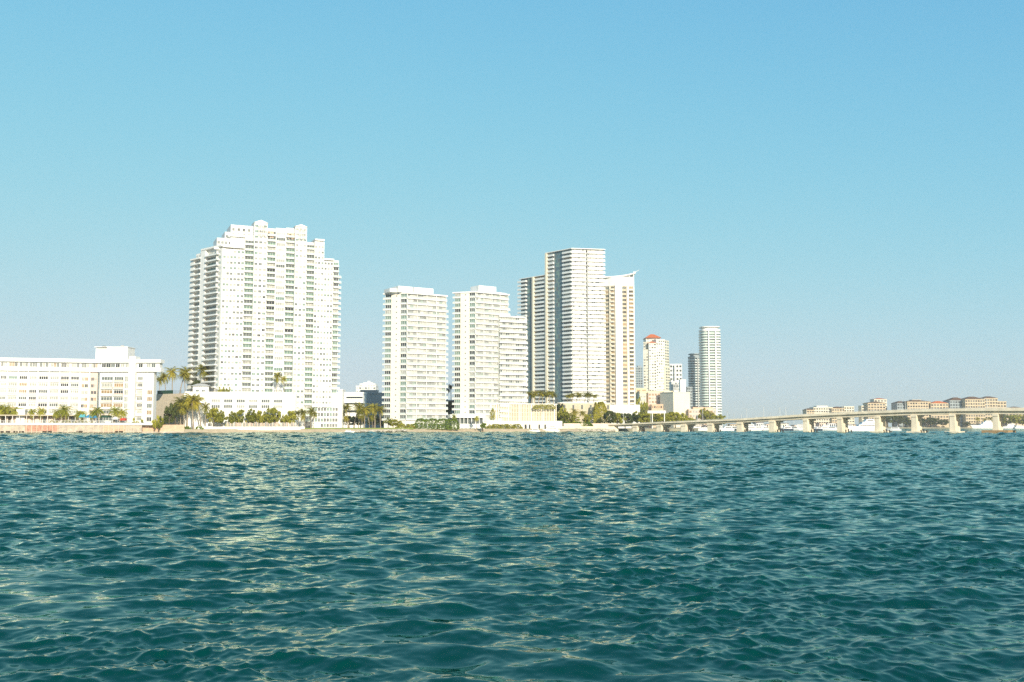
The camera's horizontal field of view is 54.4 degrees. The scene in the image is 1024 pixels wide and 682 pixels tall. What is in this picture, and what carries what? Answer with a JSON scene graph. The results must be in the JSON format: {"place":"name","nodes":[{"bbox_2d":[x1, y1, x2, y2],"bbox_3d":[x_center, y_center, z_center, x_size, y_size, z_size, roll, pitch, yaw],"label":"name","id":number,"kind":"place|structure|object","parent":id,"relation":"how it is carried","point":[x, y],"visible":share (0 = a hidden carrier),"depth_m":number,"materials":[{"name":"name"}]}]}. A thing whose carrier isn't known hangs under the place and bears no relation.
{"place":"outdoors","nodes":[
{"label":"outdoors","id":0,"kind":"place"},
{"bbox_2d":[177,370,190,391],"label":"palm tree","id":1,"kind":"object","parent":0,"point":[184,374],"visible":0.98,"depth_m":565.66,"materials":[{"name":"green plant"}]},
{"bbox_2d":[183,429,578,432],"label":"beach","id":2,"kind":"structure","parent":0,"point":[414,430],"depth_m":566.84,"materials":[{"name":"beige sand"}]},
{"bbox_2d":[382,286,447,428],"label":"apartment tower","id":3,"kind":"structure","parent":0,"point":[415,386],"depth_m":595.45,"materials":[{"name":"white paint"}]},
{"bbox_2d":[184,428,697,431],"bbox_3d":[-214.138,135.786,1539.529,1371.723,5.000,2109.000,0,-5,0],"label":"ground","id":4,"kind":"structure","parent":0,"point":[650,429],"depth_m":624.54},
{"bbox_2d":[8,405,23,422],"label":"palm tree","id":5,"kind":"object","parent":4,"relation":"on","point":[13,412],"visible":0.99,"depth_m":504.42,"materials":[{"name":"green plant"}]},
{"bbox_2d":[16,409,27,422],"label":"kiosk","id":6,"kind":"object","parent":4,"relation":"on","point":[22,412],"visible":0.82,"depth_m":504.19,"materials":[{"name":"paint"}]},
{"bbox_2d":[0,415,79,422],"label":"covered walkway","id":7,"kind":"structure","parent":4,"relation":"on","point":[43,418],"depth_m":505.86,"materials":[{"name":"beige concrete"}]},
{"bbox_2d":[53,405,72,420],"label":"palm tree","id":8,"kind":"object","parent":4,"relation":"on","point":[63,408],"visible":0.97,"depth_m":504.50,"materials":[{"name":"green plant"}]},
{"bbox_2d":[49,420,92,422],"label":"balustrade","id":9,"kind":"object","parent":4,"relation":"on","point":[66,421],"visible":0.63,"depth_m":502.82,"materials":[{"name":"white paint"}]},
{"bbox_2d":[0,423,152,432],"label":"seawall","id":10,"kind":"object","parent":4,"relation":"on","point":[63,427],"visible":0.74,"depth_m":497.72,"materials":[{"name":"concrete"}]},
{"bbox_2d":[0,346,164,422],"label":"apartment block","id":11,"kind":"structure","parent":4,"relation":"on","point":[123,377],"depth_m":518.32,"materials":[{"name":"white paint"}]},
{"bbox_2d":[0,362,155,420],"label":"window","id":12,"kind":"structure","parent":11,"relation":"in","point":[12,364],"depth_m":519.00,"materials":[{"name":"white glass"}]},
{"bbox_2d":[91,407,103,422],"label":"palm tree","id":13,"kind":"object","parent":4,"relation":"on","point":[98,410],"visible":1,"depth_m":504.25,"materials":[{"name":"green plant"}]},
{"bbox_2d":[107,405,121,422],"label":"palm tree","id":14,"kind":"object","parent":4,"relation":"on","point":[115,411],"visible":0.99,"depth_m":503.87,"materials":[{"name":"green plant"}]},
{"bbox_2d":[117,409,127,422],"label":"palm tree","id":15,"kind":"object","parent":4,"relation":"on","point":[121,413],"visible":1,"depth_m":504.29,"materials":[{"name":"green plant"}]},
{"bbox_2d":[142,425,183,432],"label":"embankment wall","id":16,"kind":"structure","parent":4,"relation":"on","point":[166,429],"depth_m":511.27,"materials":[{"name":"concrete"}]},
{"bbox_2d":[163,405,177,424],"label":"broadleaf tree","id":17,"kind":"object","parent":4,"relation":"on","point":[168,411],"visible":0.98,"depth_m":532.21,"materials":[{"name":"green plant"}]},
{"bbox_2d":[169,402,182,424],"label":"broadleaf tree","id":18,"kind":"object","parent":4,"relation":"on","point":[177,414],"visible":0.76,"depth_m":534.88,"materials":[{"name":"green plant"}]},
{"bbox_2d":[172,397,186,424],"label":"palm tree","id":19,"kind":"object","parent":4,"relation":"on","point":[179,400],"visible":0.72,"depth_m":533.33,"materials":[{"name":"green plant"}]},
{"bbox_2d":[175,402,189,428],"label":"palm tree","id":20,"kind":"object","parent":4,"relation":"on","point":[182,408],"visible":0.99,"depth_m":526.97,"materials":[{"name":"green plant"}]},
{"bbox_2d":[181,393,200,428],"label":"palm tree","id":21,"kind":"object","parent":4,"relation":"on","point":[191,399],"visible":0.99,"depth_m":527.60,"materials":[{"name":"green plant"}]},
{"bbox_2d":[186,394,204,426],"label":"palm tree","id":22,"kind":"object","parent":4,"relation":"on","point":[197,406],"visible":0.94,"depth_m":528.50,"materials":[{"name":"green plant"}]},
{"bbox_2d":[199,402,211,426],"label":"palm tree","id":23,"kind":"object","parent":4,"relation":"on","point":[206,407],"visible":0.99,"depth_m":528.91,"materials":[{"name":"green plant"}]},
{"bbox_2d":[206,407,221,426],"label":"broadleaf tree","id":24,"kind":"object","parent":4,"relation":"on","point":[210,415],"visible":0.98,"depth_m":535.84,"materials":[{"name":"green plant"}]},
{"bbox_2d":[215,410,227,426],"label":"broadleaf tree","id":25,"kind":"object","parent":4,"relation":"on","point":[221,419],"visible":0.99,"depth_m":534.19,"materials":[{"name":"green plant"}]},
{"bbox_2d":[156,390,296,428],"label":"parking podium","id":26,"kind":"object","parent":4,"relation":"on","point":[283,402],"visible":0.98,"depth_m":546.16,"materials":[{"name":"white paint"}]},
{"bbox_2d":[158,372,169,389],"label":"palm tree","id":27,"kind":"object","parent":26,"relation":"on","point":[163,375],"visible":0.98,"depth_m":566.56,"materials":[{"name":"green plant"}]},
{"bbox_2d":[165,366,178,389],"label":"palm tree","id":28,"kind":"object","parent":26,"relation":"on","point":[171,373],"visible":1,"depth_m":569.37,"materials":[{"name":"green plant"}]},
{"bbox_2d":[178,366,191,389],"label":"palm tree","id":29,"kind":"object","parent":26,"relation":"on","point":[185,368],"visible":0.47,"depth_m":573.04,"materials":[{"name":"green plant"}]},
{"bbox_2d":[191,384,209,391],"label":"pavilion","id":30,"kind":"structure","parent":26,"relation":"on","point":[201,388],"depth_m":550.62,"materials":[{"name":"white paint"}]},
{"bbox_2d":[195,363,207,383],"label":"palm tree","id":31,"kind":"object","parent":26,"relation":"on","point":[202,369],"visible":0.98,"depth_m":561.09,"materials":[{"name":"green plant"}]},
{"bbox_2d":[228,411,234,426],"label":"broadleaf tree","id":32,"kind":"object","parent":4,"relation":"on","point":[231,419],"visible":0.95,"depth_m":538.41,"materials":[{"name":"green plant"}]},
{"bbox_2d":[233,409,244,426],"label":"broadleaf tree","id":33,"kind":"object","parent":4,"relation":"on","point":[239,419],"visible":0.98,"depth_m":538.88,"materials":[{"name":"green plant"}]},
{"bbox_2d":[197,427,304,429],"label":"balustrade","id":34,"kind":"object","parent":4,"relation":"on","point":[268,428],"visible":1,"depth_m":533.68,"materials":[{"name":"white paint"}]},
{"bbox_2d":[245,408,258,422],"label":"broadleaf tree","id":35,"kind":"object","parent":4,"relation":"on","point":[248,416],"visible":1,"depth_m":539.83,"materials":[{"name":"green plant"}]},
{"bbox_2d":[254,410,263,422],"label":"broadleaf tree","id":36,"kind":"object","parent":4,"relation":"on","point":[259,413],"visible":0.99,"depth_m":541.74,"materials":[{"name":"green plant"}]},
{"bbox_2d":[226,422,295,426],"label":"garden fence","id":37,"kind":"object","parent":4,"relation":"on","point":[273,424],"visible":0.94,"depth_m":539.60,"materials":[{"name":"white paint"}]},
{"bbox_2d":[187,220,342,427],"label":"apartment tower","id":38,"kind":"structure","parent":4,"relation":"on","point":[264,303],"depth_m":568.50,"materials":[{"name":"white paint"}]},
{"bbox_2d":[220,224,332,419],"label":"window","id":39,"kind":"structure","parent":38,"relation":"in","point":[265,226],"depth_m":566.13,"materials":[{"name":"glass"}]},
{"bbox_2d":[242,231,337,419],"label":"balcony door","id":40,"kind":"structure","parent":38,"relation":"in","point":[246,241],"depth_m":569.74,"materials":[{"name":"white paint"}]},
{"bbox_2d":[263,408,273,423],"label":"broadleaf tree","id":41,"kind":"object","parent":4,"relation":"on","point":[267,419],"visible":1,"depth_m":543.23,"materials":[{"name":"green plant"}]},
{"bbox_2d":[270,407,280,422],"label":"broadleaf tree","id":42,"kind":"object","parent":4,"relation":"on","point":[275,417],"visible":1,"depth_m":544.64,"materials":[{"name":"green plant"}]},
{"bbox_2d":[285,410,297,423],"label":"broadleaf tree","id":43,"kind":"object","parent":4,"relation":"on","point":[290,417],"visible":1,"depth_m":547.25,"materials":[{"name":"green plant"}]},
{"bbox_2d":[343,403,352,427],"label":"palm tree","id":44,"kind":"object","parent":4,"relation":"on","point":[346,408],"visible":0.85,"depth_m":583.00,"materials":[{"name":"green plant"}]},
{"bbox_2d":[343,416,356,427],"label":"broadleaf tree","id":45,"kind":"object","parent":4,"relation":"on","point":[351,420],"visible":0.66,"depth_m":593.28,"materials":[{"name":"green plant"}]},
{"bbox_2d":[338,389,366,427],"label":"parking garage","id":46,"kind":"structure","parent":4,"relation":"on","point":[352,397],"depth_m":639.02,"materials":[{"name":"white paint"}]},
{"bbox_2d":[305,428,412,428],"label":"lawn","id":47,"kind":"structure","parent":4,"relation":"on","point":[358,428],"depth_m":559.96,"materials":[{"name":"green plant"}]},
{"bbox_2d":[351,402,367,427],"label":"palm tree","id":48,"kind":"object","parent":4,"relation":"on","point":[358,407],"visible":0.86,"depth_m":586.85,"materials":[{"name":"green plant"}]},
{"bbox_2d":[357,405,371,427],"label":"palm tree","id":49,"kind":"object","parent":4,"relation":"on","point":[366,411],"visible":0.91,"depth_m":583.77,"materials":[{"name":"green plant"}]},
{"bbox_2d":[356,381,378,391],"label":"apartment block","id":50,"kind":"structure","parent":4,"relation":"on","point":[368,386],"depth_m":1049.61,"materials":[{"name":"white paint"}]},
{"bbox_2d":[360,390,383,427],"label":"office block","id":51,"kind":"structure","parent":4,"relation":"on","point":[374,397],"depth_m":699.04,"materials":[{"name":"blue glass"}]},
{"bbox_2d":[366,415,379,427],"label":"broadleaf tree","id":52,"kind":"object","parent":4,"relation":"on","point":[376,419],"visible":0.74,"depth_m":596.45,"materials":[{"name":"green plant"}]},
{"bbox_2d":[367,403,379,427],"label":"palm tree","id":53,"kind":"object","parent":4,"relation":"on","point":[372,409],"visible":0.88,"depth_m":590.64,"materials":[{"name":"green plant"}]},
{"bbox_2d":[374,405,385,427],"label":"palm tree","id":54,"kind":"object","parent":4,"relation":"on","point":[379,408],"visible":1,"depth_m":588.52,"materials":[{"name":"green plant"}]},
{"bbox_2d":[395,424,415,428],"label":"hedge","id":55,"kind":"object","parent":4,"relation":"on","point":[404,426],"visible":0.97,"depth_m":571.29,"materials":[{"name":"green plant"}]},
{"bbox_2d":[413,418,459,429],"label":"hedge","id":56,"kind":"object","parent":4,"relation":"on","point":[449,421],"visible":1,"depth_m":578.57,"materials":[{"name":"green plant"}]},
{"bbox_2d":[446,401,453,413],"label":"broadleaf tree","id":57,"kind":"object","parent":4,"relation":"on","point":[449,405],"visible":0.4,"depth_m":627.73,"materials":[{"name":"green plant"}]},
{"bbox_2d":[446,414,484,428],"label":"entrance hall","id":58,"kind":"structure","parent":4,"relation":"on","point":[465,421],"depth_m":602.91,"materials":[{"name":"white paint"}]},
{"bbox_2d":[452,285,527,428],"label":"apartment tower","id":59,"kind":"structure","parent":4,"relation":"on","point":[490,349],"depth_m":616.95,"materials":[{"name":"white paint"}]},
{"bbox_2d":[486,424,522,428],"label":"hedge","id":60,"kind":"object","parent":4,"relation":"on","point":[498,425],"visible":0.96,"depth_m":611.90,"materials":[{"name":"green plant"}]},
{"bbox_2d":[485,403,561,428],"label":"parking garage","id":61,"kind":"structure","parent":4,"relation":"on","point":[526,416],"depth_m":620.74,"materials":[{"name":"beige concrete"}]},
{"bbox_2d":[533,404,555,409],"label":"creeper","id":62,"kind":"object","parent":61,"relation":"attached to","point":[546,406],"visible":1,"depth_m":621.31,"materials":[{"name":"green plant"}]},
{"bbox_2d":[557,406,566,419],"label":"broadleaf tree","id":63,"kind":"object","parent":4,"relation":"on","point":[560,414],"visible":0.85,"depth_m":656.88,"materials":[{"name":"green plant"}]},
{"bbox_2d":[562,411,575,421],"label":"broadleaf tree","id":64,"kind":"object","parent":4,"relation":"on","point":[568,418],"visible":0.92,"depth_m":652.10,"materials":[{"name":"green plant"}]},
{"bbox_2d":[562,423,617,431],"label":"retaining wall","id":65,"kind":"structure","parent":4,"relation":"on","point":[579,426],"depth_m":641.39,"materials":[{"name":"concrete"}]},
{"bbox_2d":[592,401,607,422],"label":"tree","id":66,"kind":"object","parent":4,"relation":"on","point":[598,409],"visible":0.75,"depth_m":683.87,"materials":[{"name":"green plant"}]},
{"bbox_2d":[603,411,616,422],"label":"broadleaf tree","id":67,"kind":"object","parent":4,"relation":"on","point":[611,417],"visible":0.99,"depth_m":667.37,"materials":[{"name":"green plant"}]},
{"bbox_2d":[614,412,626,423],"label":"broadleaf tree","id":68,"kind":"object","parent":4,"relation":"on","point":[619,419],"visible":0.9,"depth_m":671.75,"materials":[{"name":"green plant"}]},
{"bbox_2d":[618,413,633,427],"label":"broadleaf tree","id":69,"kind":"object","parent":4,"relation":"on","point":[629,417],"visible":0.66,"depth_m":686.93,"materials":[{"name":"green plant"}]},
{"bbox_2d":[626,413,639,427],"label":"broadleaf tree","id":70,"kind":"object","parent":4,"relation":"on","point":[635,417],"visible":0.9,"depth_m":690.77,"materials":[{"name":"green plant"}]},
{"bbox_2d":[635,366,642,387],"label":"office block","id":71,"kind":"structure","parent":4,"relation":"on","point":[638,376],"depth_m":1700.88,"materials":[{"name":"blue stone"}]},
{"bbox_2d":[635,388,672,427],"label":"condominium","id":72,"kind":"structure","parent":4,"relation":"on","point":[651,399],"depth_m":1150.38,"materials":[{"name":"yellow paint"}]},
{"bbox_2d":[649,394,661,417],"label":"window","id":73,"kind":"structure","parent":72,"relation":"in","point":[649,394],"depth_m":1150.34,"materials":[{"name":"beige glass"}]},
{"bbox_2d":[643,334,669,390],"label":"apartment tower","id":74,"kind":"structure","parent":4,"relation":"on","point":[656,369],"depth_m":1502.92,"materials":[{"name":"beige paint"}]},
{"bbox_2d":[644,338,664,390],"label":"window","id":75,"kind":"structure","parent":74,"relation":"in","point":[647,338],"depth_m":1500.32,"materials":[{"name":"grey glass"}]},
{"bbox_2d":[669,381,678,391],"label":"apartment block","id":76,"kind":"structure","parent":4,"relation":"on","point":[673,385],"depth_m":1352.00,"materials":[{"name":"white paint"}]},
{"bbox_2d":[660,391,689,427],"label":"warehouse","id":77,"kind":"structure","parent":4,"relation":"on","point":[676,401],"depth_m":1124.32,"materials":[{"name":"beige paint"}]},
{"bbox_2d":[669,364,681,381],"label":"apartment block","id":78,"kind":"structure","parent":4,"relation":"on","point":[675,372],"depth_m":1656.42,"materials":[{"name":"white paint"}]},
{"bbox_2d":[671,412,683,427],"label":"broadleaf tree","id":79,"kind":"object","parent":4,"relation":"on","point":[678,418],"visible":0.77,"depth_m":707.66,"materials":[{"name":"green plant"}]},
{"bbox_2d":[679,379,685,391],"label":"lift tower","id":80,"kind":"structure","parent":4,"relation":"on","point":[682,385],"depth_m":1299.89,"materials":[{"name":"white paint"}]},
{"bbox_2d":[686,387,692,408],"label":"office block","id":81,"kind":"structure","parent":4,"relation":"on","point":[688,389],"depth_m":1328.64,"materials":[{"name":"white paint"}]},
{"bbox_2d":[687,407,716,424],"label":"apartment block","id":82,"kind":"structure","parent":4,"relation":"on","point":[692,411],"depth_m":1117.21,"materials":[{"name":"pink paint"}]},
{"bbox_2d":[698,408,708,424],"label":"broadleaf tree","id":83,"kind":"object","parent":4,"relation":"on","point":[704,414],"visible":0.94,"depth_m":1114.06,"materials":[{"name":"green plant"}]},
{"bbox_2d":[693,422,855,427],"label":"quay","id":84,"kind":"structure","parent":4,"relation":"on","point":[786,424],"depth_m":1033.56,"materials":[{"name":"beige concrete"}]},
{"bbox_2d":[0,426,1023,681],"bbox_3d":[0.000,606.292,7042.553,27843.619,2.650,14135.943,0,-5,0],"label":"water","id":85,"kind":"structure","parent":0,"point":[562,556],"depth_m":26.79,"materials":[{"name":"teal liquid"}]},
{"bbox_2d":[543,424,558,431],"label":"motor yacht","id":86,"kind":"object","parent":85,"relation":"on","point":[551,428],"visible":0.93,"depth_m":617.58,"materials":[{"name":"white paint"}]},
{"bbox_2d":[608,407,1023,432],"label":"road bridge","id":87,"kind":"structure","parent":85,"relation":"in","point":[879,416],"depth_m":548.14,"materials":[{"name":"concrete"}]},
{"bbox_2d":[848,418,874,430],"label":"motor yacht","id":88,"kind":"object","parent":85,"relation":"on","point":[867,424],"visible":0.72,"depth_m":694.86,"materials":[{"name":"white plastic"}]},
{"bbox_2d":[971,421,992,427],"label":"motor yacht","id":89,"kind":"object","parent":85,"relation":"on","point":[986,424],"visible":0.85,"depth_m":1551.16,"materials":[{"name":"paint"}]},
{"bbox_2d":[0,0,1023,425],"label":"sky","id":90,"kind":"structure","parent":0,"point":[835,188],"materials":[{"name":"blue"}]},
{"bbox_2d":[517,248,605,403],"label":"apartment tower","id":91,"kind":"structure","parent":0,"point":[562,305],"depth_m":810.67,"materials":[{"name":"white paint"}]},
{"bbox_2d":[554,402,610,422],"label":"podium","id":92,"kind":"object","parent":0,"point":[588,408],"depth_m":693.24,"materials":[{"name":"beige paint"}]},
{"bbox_2d":[603,271,636,404],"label":"apartment tower","id":93,"kind":"structure","parent":0,"point":[620,340],"depth_m":884.54,"materials":[{"name":"beige concrete"}]},
{"bbox_2d":[603,291,609,402],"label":"window","id":94,"kind":"structure","parent":93,"relation":"in","point":[607,316],"depth_m":885.23,"materials":[{"name":"grey glass"}]},
{"bbox_2d":[610,405,639,427],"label":"building","id":95,"kind":"structure","parent":0,"point":[630,409],"depth_m":740.87,"materials":[{"name":"white paint"}]},
{"bbox_2d":[688,353,699,406],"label":"apartment tower","id":96,"kind":"structure","parent":0,"point":[693,371],"depth_m":1542.04,"materials":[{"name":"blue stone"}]},
{"bbox_2d":[698,326,721,414],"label":"apartment tower","id":97,"kind":"structure","parent":0,"point":[710,381],"depth_m":1454.13,"materials":[{"name":"white paint"}]},
{"bbox_2d":[886,427,971,427],"bbox_3d":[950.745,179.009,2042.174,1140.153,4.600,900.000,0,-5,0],"label":"island ground","id":98,"kind":"structure","parent":0,"point":[931,427],"depth_m":1600.73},
{"bbox_2d":[802,406,854,424],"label":"island villa","id":99,"kind":"object","parent":98,"relation":"on","point":[818,409],"visible":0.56,"depth_m":1695.79,"materials":[{"name":"beige paint"}]},
{"bbox_2d":[814,408,853,422],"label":"window","id":100,"kind":"structure","parent":99,"relation":"in","point":[814,408],"depth_m":1695.94,"materials":[{"name":"grey glass"}]},
{"bbox_2d":[858,398,886,426],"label":"island villa","id":101,"kind":"object","parent":98,"relation":"on","point":[877,404],"visible":0.37,"depth_m":1689.05,"materials":[{"name":"beige paint"}]},
{"bbox_2d":[891,400,948,426],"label":"island villa","id":102,"kind":"object","parent":98,"relation":"on","point":[912,404],"visible":0.38,"depth_m":1660.59,"materials":[{"name":"beige stone"}]},
{"bbox_2d":[943,396,1006,426],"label":"island villa","id":103,"kind":"object","parent":98,"relation":"on","point":[967,402],"visible":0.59,"depth_m":1656.71,"materials":[{"name":"beige paint"}]},
{"bbox_2d":[966,399,996,425],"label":"window","id":104,"kind":"structure","parent":103,"relation":"in","point":[993,399],"depth_m":1652.62,"materials":[{"name":"grey glass"}]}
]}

